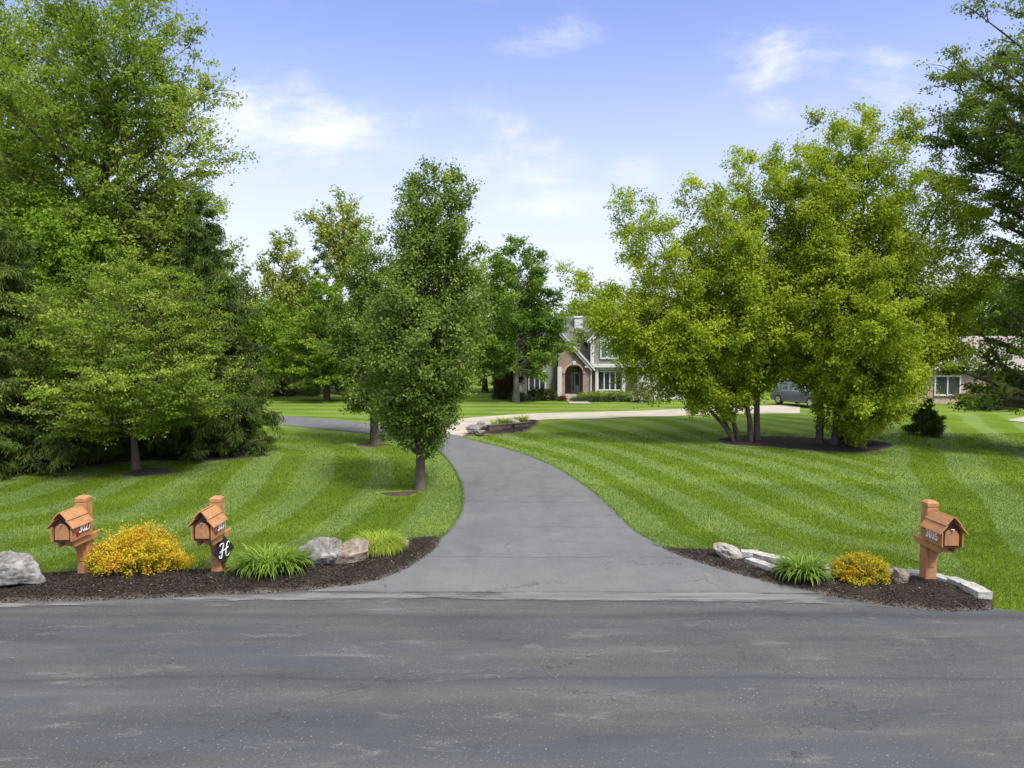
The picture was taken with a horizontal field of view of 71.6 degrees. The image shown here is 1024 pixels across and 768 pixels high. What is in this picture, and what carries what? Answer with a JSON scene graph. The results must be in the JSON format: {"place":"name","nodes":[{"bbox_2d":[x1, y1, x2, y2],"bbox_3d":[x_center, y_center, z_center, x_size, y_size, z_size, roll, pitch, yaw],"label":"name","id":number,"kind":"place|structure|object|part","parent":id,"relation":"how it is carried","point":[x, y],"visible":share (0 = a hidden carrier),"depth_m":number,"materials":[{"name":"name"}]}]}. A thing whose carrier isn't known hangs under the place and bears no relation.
{"place":"outdoors","nodes":[
{"label":"outdoors","id":0,"kind":"place"},
{"bbox_2d":[0,589,887,606],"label":"road shoulder","id":1,"kind":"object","parent":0,"point":[697,595],"visible":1,"depth_m":11.60},
{"bbox_2d":[0,590,1023,767],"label":"road","id":2,"kind":"structure","parent":0,"point":[448,682],"depth_m":8.60,"materials":[{"name":"grey asphalt"}]},
{"bbox_2d":[0,371,1023,610],"bbox_3d":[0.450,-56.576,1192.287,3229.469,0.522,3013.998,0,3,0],"label":"lawn","id":3,"kind":"structure","parent":0,"point":[484,404],"depth_m":22.71,"materials":[{"name":"green plant"}]},
{"bbox_2d":[0,143,71,341],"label":"woodland tree","id":4,"kind":"object","parent":3,"relation":"on","point":[3,214],"visible":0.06,"depth_m":32.39,"materials":[{"name":"green plant"}]},
{"bbox_2d":[0,0,95,217],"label":"tall tree","id":5,"kind":"object","parent":3,"relation":"on","point":[4,40],"visible":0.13,"depth_m":35.68,"materials":[{"name":"green plant"}]},
{"bbox_2d":[0,0,262,338],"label":"tall tree","id":6,"kind":"object","parent":3,"relation":"on","point":[113,120],"visible":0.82,"depth_m":30.64,"materials":[{"name":"green plant"}]},
{"bbox_2d":[0,243,273,469],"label":"crabapple tree","id":7,"kind":"object","parent":3,"relation":"on","point":[105,385],"visible":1,"depth_m":22.06,"materials":[{"name":"green plant"}]},
{"bbox_2d":[6,444,275,474],"bbox_3d":[-16.750,2.731,25.921,14.500,0.038,10.500,0,3,0],"label":"mulch bed","id":8,"kind":"object","parent":3,"relation":"on","point":[152,456],"visible":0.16,"depth_m":26.04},
{"bbox_2d":[0,192,126,480],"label":"spruce tree","id":9,"kind":"object","parent":8,"relation":"on","point":[18,444],"visible":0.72,"depth_m":22.76,"materials":[{"name":"green plant"}]},
{"bbox_2d":[0,184,141,374],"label":"maple tree","id":10,"kind":"object","parent":8,"relation":"on","point":[63,245],"visible":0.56,"depth_m":28.96,"materials":[{"name":"green plant"}]},
{"bbox_2d":[65,242,192,452],"bbox_3d":[-15.032,-1.362,28.497,5.671,8.611,6.104,0,3,0],"label":"spruce tree","id":11,"kind":"object","parent":8,"relation":"on","point":[126,443],"visible":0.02,"depth_m":28.06,"materials":[{"name":"green plant"}]},
{"bbox_2d":[109,194,286,462],"bbox_3d":[-11.981,-2.003,27.394,6.175,10.504,6.284,0,3,0],"label":"spruce tree","id":12,"kind":"object","parent":8,"relation":"on","point":[244,421],"visible":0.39,"depth_m":26.89,"materials":[{"name":"green plant"}]},
{"bbox_2d":[121,468,180,475],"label":"bare soil","id":13,"kind":"structure","parent":3,"relation":"on","point":[151,471],"depth_m":23.22,"materials":[{"name":"brown soil"}]},
{"bbox_2d":[87,164,253,319],"bbox_3d":[-16.934,-4.441,34.849,7.564,13.157,6.738,0,3,0],"label":"woodland tree","id":14,"kind":"object","parent":3,"relation":"on","point":[220,208],"visible":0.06,"depth_m":33.98,"materials":[{"name":"green plant"}]},
{"bbox_2d":[169,255,247,329],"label":"woodland tree","id":15,"kind":"object","parent":3,"relation":"on","point":[237,298],"visible":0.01,"depth_m":59.26,"materials":[{"name":"green plant"}]},
{"bbox_2d":[0,536,439,602],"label":"mulch bed","id":16,"kind":"object","parent":3,"relation":"on","point":[193,589],"visible":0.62,"depth_m":12.10,"materials":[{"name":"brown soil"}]},
{"bbox_2d":[0,550,45,586],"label":"boulder","id":17,"kind":"object","parent":16,"relation":"on","point":[16,568],"visible":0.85,"depth_m":11.89,"materials":[{"name":"grey stone"}]},
{"bbox_2d":[46,495,100,573],"bbox_3d":[-7.597,2.760,12.418,0.469,1.550,0.956,0,3,0],"label":"mailbox","id":18,"kind":"object","parent":16,"relation":"on","point":[73,527],"visible":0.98,"depth_m":12.26,"materials":[{"name":"brown wood"}]},
{"bbox_2d":[75,519,199,577],"bbox_3d":[-6.747,2.909,12.785,2.119,0.963,1.492,0,3,0],"label":"spirea bush","id":19,"kind":"object","parent":16,"relation":"on","point":[131,550],"visible":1,"depth_m":12.57,"materials":[{"name":"yellow plant"}]},
{"bbox_2d":[187,495,230,571],"bbox_3d":[-5.269,2.771,12.507,0.469,1.520,0.956,0,3,0],"label":"mailbox","id":20,"kind":"object","parent":16,"relation":"on","point":[210,530],"visible":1,"depth_m":12.26,"materials":[{"name":"brown wood"}]},
{"bbox_2d":[213,535,233,564],"bbox_3d":[-5.141,2.938,12.643,0.077,0.567,0.482,1,3,24],"label":"plaque","id":21,"kind":"object","parent":20,"relation":"hanging from","point":[224,546],"visible":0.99,"depth_m":12.62,"materials":[{"name":"black metal"}]},
{"bbox_2d":[223,542,321,579],"bbox_3d":[-4.303,3.110,12.729,1.754,0.460,1.559,0,3,0],"label":"daylily clump","id":22,"kind":"object","parent":16,"relation":"on","point":[274,559],"visible":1,"depth_m":12.54,"materials":[{"name":"green plant"}]},
{"bbox_2d":[297,537,341,564],"bbox_3d":[-3.510,3.143,13.211,0.773,0.573,0.643,1,3,27],"label":"boulder","id":23,"kind":"object","parent":16,"relation":"on","point":[327,547],"visible":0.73,"depth_m":13.07,"materials":[{"name":"grey stone"}]},
{"bbox_2d":[337,538,369,563],"bbox_3d":[-3.017,3.160,13.283,0.737,0.504,0.447,-2,3,-32],"label":"boulder","id":24,"kind":"object","parent":16,"relation":"on","point":[353,550],"visible":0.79,"depth_m":13.18,"materials":[{"name":"beige stone"}]},
{"bbox_2d":[345,528,409,556],"bbox_3d":[-2.654,3.085,13.971,1.458,0.383,1.372,0,3,0],"label":"grass mound","id":25,"kind":"object","parent":16,"relation":"on","point":[384,543],"depth_m":13.83,"materials":[{"name":"green plant"}]},
{"bbox_2d":[223,261,266,325],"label":"woodland tree","id":26,"kind":"object","parent":3,"relation":"on","point":[240,279],"visible":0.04,"depth_m":65.53,"materials":[{"name":"green plant"}]},
{"bbox_2d":[237,296,297,397],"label":"tree","id":27,"kind":"object","parent":3,"relation":"on","point":[268,331],"visible":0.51,"depth_m":53.21,"materials":[{"name":"green plant"}]},
{"bbox_2d":[236,225,322,394],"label":"slender tree","id":28,"kind":"object","parent":3,"relation":"on","point":[291,284],"visible":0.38,"depth_m":57.07,"materials":[{"name":"green plant"}]},
{"bbox_2d":[268,383,321,396],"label":"hedge","id":29,"kind":"object","parent":3,"relation":"on","point":[291,392],"visible":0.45,"depth_m":56.18,"materials":[{"name":"green plant"}]},
{"bbox_2d":[274,277,323,316],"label":"woodland tree","id":30,"kind":"object","parent":3,"relation":"on","point":[304,305],"visible":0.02,"depth_m":71.19,"materials":[{"name":"green plant"}]},
{"bbox_2d":[276,358,334,392],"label":"house","id":31,"kind":"structure","parent":3,"relation":"on","point":[292,381],"depth_m":59.33,"materials":[{"name":"green"}]},
{"bbox_2d":[272,273,361,400],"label":"layered tree","id":32,"kind":"object","parent":3,"relation":"on","point":[311,379],"visible":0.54,"depth_m":49.59,"materials":[{"name":"green plant"}]},
{"bbox_2d":[304,244,347,386],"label":"pine tree","id":33,"kind":"object","parent":3,"relation":"on","point":[322,255],"visible":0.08,"depth_m":61.28,"materials":[{"name":"green plant"}]},
{"bbox_2d":[315,386,341,394],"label":"hedge","id":34,"kind":"object","parent":3,"relation":"on","point":[322,390],"visible":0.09,"depth_m":58.02,"materials":[{"name":"green plant"}]},
{"bbox_2d":[293,184,377,292],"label":"slender tree","id":35,"kind":"object","parent":3,"relation":"on","point":[326,232],"visible":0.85,"depth_m":64.47,"materials":[{"name":"green plant"}]},
{"bbox_2d":[312,222,399,443],"bbox_3d":[-5.812,-2.064,30.090,4.554,9.336,4.449,0,3,0],"label":"pear tree","id":36,"kind":"object","parent":3,"relation":"on","point":[358,291],"visible":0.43,"depth_m":29.20,"materials":[{"name":"green plant"}]},
{"bbox_2d":[357,443,391,446],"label":"bare soil","id":37,"kind":"structure","parent":3,"relation":"on","point":[368,444],"depth_m":29.84,"materials":[{"name":"brown soil"}]},
{"bbox_2d":[380,491,418,495],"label":"bare soil","id":38,"kind":"structure","parent":3,"relation":"on","point":[405,493],"depth_m":19.85,"materials":[{"name":"brown soil"}]},
{"bbox_2d":[5,302,808,374],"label":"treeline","id":39,"kind":"object","parent":3,"relation":"on","point":[264,304],"depth_m":100.70,"materials":[{"name":"green plant"}]},
{"bbox_2d":[336,155,499,490],"bbox_3d":[-2.492,-1.660,20.125,4.266,9.530,4.714,1,3,24],"label":"pear tree","id":40,"kind":"object","parent":3,"relation":"on","point":[424,347],"visible":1,"depth_m":19.48,"materials":[{"name":"green plant"}]},
{"bbox_2d":[475,430,484,434],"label":"stone","id":41,"kind":"object","parent":3,"relation":"on","point":[479,432],"visible":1,"depth_m":32.40,"materials":[{"name":"beige stone"}]},
{"bbox_2d":[464,245,523,391],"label":"woodland tree","id":42,"kind":"object","parent":3,"relation":"on","point":[484,381],"visible":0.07,"depth_m":61.03,"materials":[{"name":"green plant"}]},
{"bbox_2d":[464,420,538,435],"bbox_3d":[-0.224,2.092,34.691,2.441,0.335,5.786,1,3,20],"label":"mulch bed","id":43,"kind":"object","parent":3,"relation":"on","point":[512,430],"visible":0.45,"depth_m":33.41,"materials":[{"name":"brown soil"}]},
{"bbox_2d":[466,424,481,433],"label":"stone","id":44,"kind":"object","parent":43,"relation":"on","point":[472,428],"visible":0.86,"depth_m":32.75,"materials":[{"name":"grey stone"}]},
{"bbox_2d":[476,420,491,428],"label":"stone","id":45,"kind":"object","parent":43,"relation":"on","point":[482,423],"visible":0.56,"depth_m":33.60,"materials":[{"name":"grey stone"}]},
{"bbox_2d":[496,417,514,423],"bbox_3d":[-0.384,1.769,34.994,1.338,0.477,1.377,0,3,0],"label":"plant tuft","id":46,"kind":"object","parent":43,"relation":"on","point":[506,420],"visible":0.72,"depth_m":34.79,"materials":[{"name":"green plant"}]},
{"bbox_2d":[486,421,531,430],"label":"timber wall","id":47,"kind":"structure","parent":43,"relation":"on","point":[491,427],"depth_m":33.81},
{"bbox_2d":[512,415,532,421],"bbox_3d":[0.460,1.706,35.741,1.279,0.446,1.296,2,4,40],"label":"plant tuft","id":48,"kind":"object","parent":43,"relation":"on","point":[522,419],"visible":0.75,"depth_m":35.50,"materials":[{"name":"green plant"}]},
{"bbox_2d":[490,381,512,399],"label":"shrub","id":49,"kind":"object","parent":3,"relation":"on","point":[502,395],"visible":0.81,"depth_m":52.88,"materials":[{"name":"green plant"}]},
{"bbox_2d":[489,367,525,394],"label":"ornamental tree","id":50,"kind":"object","parent":3,"relation":"on","point":[508,379],"visible":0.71,"depth_m":52.80,"materials":[{"name":"red plant"}]},
{"bbox_2d":[508,391,527,400],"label":"shrub","id":51,"kind":"object","parent":3,"relation":"on","point":[523,397],"visible":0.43,"depth_m":50.89,"materials":[{"name":"green plant"}]},
{"bbox_2d":[461,233,579,402],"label":"maple tree","id":52,"kind":"object","parent":3,"relation":"on","point":[510,348],"visible":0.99,"depth_m":48.94,"materials":[{"name":"green plant"}]},
{"bbox_2d":[526,387,557,400],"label":"hedge","id":53,"kind":"object","parent":3,"relation":"on","point":[543,394],"visible":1,"depth_m":51.50,"materials":[{"name":"green plant"}]},
{"bbox_2d":[556,394,567,400],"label":"shrub","id":54,"kind":"object","parent":3,"relation":"on","point":[561,398],"visible":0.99,"depth_m":51.20,"materials":[{"name":"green plant"}]},
{"bbox_2d":[552,294,586,315],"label":"woodland tree","id":55,"kind":"object","parent":3,"relation":"on","point":[567,310],"visible":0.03,"depth_m":77.30,"materials":[{"name":"green plant"}]},
{"bbox_2d":[490,313,685,398],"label":"house","id":56,"kind":"structure","parent":3,"relation":"on","point":[572,374],"depth_m":53.92,"materials":[{"name":"beige brick"}]},
{"bbox_2d":[528,371,545,390],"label":"window","id":57,"kind":"structure","parent":56,"relation":"in","point":[532,383],"depth_m":54.03,"materials":[{"name":"glass"}]},
{"bbox_2d":[571,366,579,392],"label":"front door","id":58,"kind":"structure","parent":56,"relation":"in","point":[575,376],"depth_m":55.44,"materials":[{"name":"paint"}]},
{"bbox_2d":[600,336,618,358],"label":"window","id":59,"kind":"structure","parent":56,"relation":"in","point":[601,352],"depth_m":53.49,"materials":[{"name":"glass"}]},
{"bbox_2d":[598,371,621,390],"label":"window","id":60,"kind":"structure","parent":56,"relation":"in","point":[604,380],"depth_m":53.93,"materials":[{"name":"glass"}]},
{"bbox_2d":[651,372,675,398],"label":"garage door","id":61,"kind":"structure","parent":56,"relation":"in","point":[652,372],"depth_m":52.83,"materials":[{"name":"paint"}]},
{"bbox_2d":[567,278,624,315],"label":"woodland tree","id":62,"kind":"object","parent":3,"relation":"on","point":[599,292],"visible":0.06,"depth_m":71.43,"materials":[{"name":"green plant"}]},
{"bbox_2d":[568,390,637,401],"bbox_3d":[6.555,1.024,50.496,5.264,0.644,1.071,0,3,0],"label":"hedge","id":63,"kind":"object","parent":3,"relation":"on","point":[598,398],"visible":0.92,"depth_m":50.37,"materials":[{"name":"green plant"}]},
{"bbox_2d":[627,384,655,402],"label":"shrub","id":64,"kind":"object","parent":3,"relation":"on","point":[642,399],"visible":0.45,"depth_m":49.83,"materials":[{"name":"green plant"}]},
{"bbox_2d":[716,435,893,452],"bbox_3d":[12.369,2.494,30.043,7.316,0.129,4.419,1,3,15],"label":"mulch bed","id":65,"kind":"object","parent":3,"relation":"on","point":[798,443],"visible":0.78,"depth_m":29.67,"materials":[{"name":"brown soil"}]},
{"bbox_2d":[552,138,835,440],"bbox_3d":[7.828,-4.016,30.493,12.346,13.246,7.790,0,3,0],"label":"river birch","id":66,"kind":"object","parent":65,"relation":"on","point":[702,344],"visible":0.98,"depth_m":29.29,"materials":[{"name":"green plant"}]},
{"bbox_2d":[753,91,1016,446],"bbox_3d":[15.168,-4.485,28.883,10.362,14.913,8.951,0,3,0],"label":"river birch","id":67,"kind":"object","parent":65,"relation":"on","point":[870,367],"visible":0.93,"depth_m":28.17,"materials":[{"name":"green plant"}]},
{"bbox_2d":[655,545,992,610],"bbox_3d":[5.160,3.376,12.748,5.787,0.115,2.085,1,3,26],"label":"mulch bed","id":68,"kind":"object","parent":3,"relation":"on","point":[907,585],"visible":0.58,"depth_m":11.80,"materials":[{"name":"black wood"}]},
{"bbox_2d":[713,542,743,558],"bbox_3d":[4.128,3.221,13.555,0.567,0.370,0.256,1,3,21],"label":"boulder","id":69,"kind":"object","parent":68,"relation":"on","point":[726,550],"visible":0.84,"depth_m":13.47,"materials":[{"name":"grey stone"}]},
{"bbox_2d":[740,549,757,557],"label":"edging stone","id":70,"kind":"object","parent":68,"relation":"on","point":[746,552],"visible":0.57,"depth_m":13.52,"materials":[{"name":"stone"}]},
{"bbox_2d":[744,557,777,571],"bbox_3d":[4.567,3.314,13.004,0.209,0.130,0.629,-1,4,-33],"label":"edging stone","id":71,"kind":"object","parent":68,"relation":"on","point":[758,563],"visible":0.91,"depth_m":12.95,"materials":[{"name":"stone"}]},
{"bbox_2d":[752,551,788,563],"bbox_3d":[4.853,3.273,13.335,0.637,0.143,0.241,3,4,45],"label":"edging stone","id":72,"kind":"object","parent":68,"relation":"on","point":[762,555],"visible":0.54,"depth_m":13.32,"materials":[{"name":"stone"}]},
{"bbox_2d":[765,549,840,584],"bbox_3d":[5.064,3.133,12.294,1.312,0.457,1.339,0,3,0],"label":"daylily clump","id":73,"kind":"object","parent":68,"relation":"on","point":[795,566],"visible":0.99,"depth_m":12.23,"materials":[{"name":"green plant"}]},
{"bbox_2d":[806,562,833,576],"bbox_3d":[5.382,3.282,12.487,0.520,0.316,0.387,0,3,0],"label":"boulder","id":74,"kind":"object","parent":68,"relation":"on","point":[829,572],"visible":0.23,"depth_m":12.36,"materials":[{"name":"beige stone"}]},
{"bbox_2d":[828,549,892,586],"bbox_3d":[6.057,3.135,12.285,1.135,0.559,1.028,0,3,0],"label":"spirea bush","id":75,"kind":"object","parent":68,"relation":"on","point":[867,568],"visible":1,"depth_m":12.10,"materials":[{"name":"yellow plant"}]},
{"bbox_2d":[891,567,909,583],"bbox_3d":[6.577,3.285,12.016,0.286,0.351,0.240,0,3,0],"label":"boulder","id":76,"kind":"object","parent":68,"relation":"on","point":[900,576],"visible":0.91,"depth_m":11.96,"materials":[{"name":"beige stone"}]},
{"bbox_2d":[899,568,918,576],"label":"edging stone","id":77,"kind":"object","parent":68,"relation":"on","point":[912,572],"visible":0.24,"depth_m":12.50,"materials":[{"name":"stone"}]},
{"bbox_2d":[913,499,967,578],"bbox_3d":[7.211,2.782,12.076,0.469,1.540,0.956,0,3,0],"label":"mailbox","id":78,"kind":"object","parent":68,"relation":"on","point":[941,532],"visible":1,"depth_m":11.96,"materials":[{"name":"brown wood"}]},
{"bbox_2d":[936,573,948,581],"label":"edging stone","id":79,"kind":"object","parent":68,"relation":"on","point":[941,577],"visible":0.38,"depth_m":12.21,"materials":[{"name":"stone"}]},
{"bbox_2d":[945,576,966,586],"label":"edging stone","id":80,"kind":"object","parent":68,"relation":"on","point":[954,580],"visible":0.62,"depth_m":12.03,"materials":[{"name":"stone"}]},
{"bbox_2d":[959,582,992,598],"bbox_3d":[7.595,3.380,11.639,0.284,0.142,0.490,1,4,-3],"label":"edging stone","id":81,"kind":"object","parent":68,"relation":"on","point":[976,590],"visible":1,"depth_m":11.53,"materials":[{"name":"stone"}]},
{"bbox_2d":[900,397,947,437],"bbox_3d":[19.050,1.538,32.655,1.864,1.892,1.956,0,3,0],"label":"young spruce","id":82,"kind":"object","parent":3,"relation":"on","point":[927,420],"visible":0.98,"depth_m":32.39,"materials":[{"name":"green plant"}]},
{"bbox_2d":[905,336,1023,403],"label":"house","id":83,"kind":"structure","parent":3,"relation":"on","point":[949,384],"depth_m":48.66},
{"bbox_2d":[933,375,960,395],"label":"window","id":84,"kind":"structure","parent":83,"relation":"in","point":[948,385],"depth_m":48.62,"materials":[{"name":"glass"}]},
{"bbox_2d":[909,0,1023,414],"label":"maple tree","id":85,"kind":"object","parent":3,"relation":"on","point":[1008,140],"visible":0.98,"depth_m":28.12,"materials":[{"name":"green plant"}]},
{"bbox_2d":[944,268,1021,335],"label":"woodland tree","id":86,"kind":"object","parent":3,"relation":"on","point":[986,311],"visible":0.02,"depth_m":65.94,"materials":[{"name":"green plant"}]},
{"bbox_2d":[962,391,1015,411],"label":"shrub","id":87,"kind":"object","parent":3,"relation":"on","point":[992,408],"visible":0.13,"depth_m":43.41,"materials":[{"name":"green plant"}]},
{"bbox_2d":[988,267,1023,335],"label":"woodland tree","id":88,"kind":"object","parent":3,"relation":"on","point":[1011,275],"visible":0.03,"depth_m":64.98,"materials":[{"name":"green plant"}]},
{"bbox_2d":[0,0,1023,317],"label":"sky","id":89,"kind":"structure","parent":0,"point":[551,105],"materials":[{"name":"blue"}]},
{"bbox_2d":[278,415,817,592],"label":"driveway","id":90,"kind":"structure","parent":0,"point":[525,523],"depth_m":14.54,"materials":[{"name":"grey asphalt"}]},
{"bbox_2d":[566,399,590,403],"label":"path","id":91,"kind":"structure","parent":0,"point":[586,402],"depth_m":49.47,"materials":[{"name":"beige concrete"}]},
{"bbox_2d":[446,405,799,435],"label":"concrete driveway","id":92,"kind":"structure","parent":0,"point":[460,429],"depth_m":40.48,"materials":[{"name":"beige concrete"}]},
{"bbox_2d":[771,381,830,406],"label":"parked car","id":93,"kind":"object","parent":92,"relation":"on","point":[790,394],"visible":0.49,"depth_m":46.72,"materials":[{"name":"paint"}]},
{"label":"windows","id":94,"kind":"part","parent":93,"relation":"part of","materials":[{"name":"grey glass"}]},
{"bbox_2d":[1009,417,1023,421],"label":"side driveway","id":95,"kind":"structure","parent":0,"point":[1020,419],"depth_m":37.74,"materials":[{"name":"beige concrete"}]}
]}

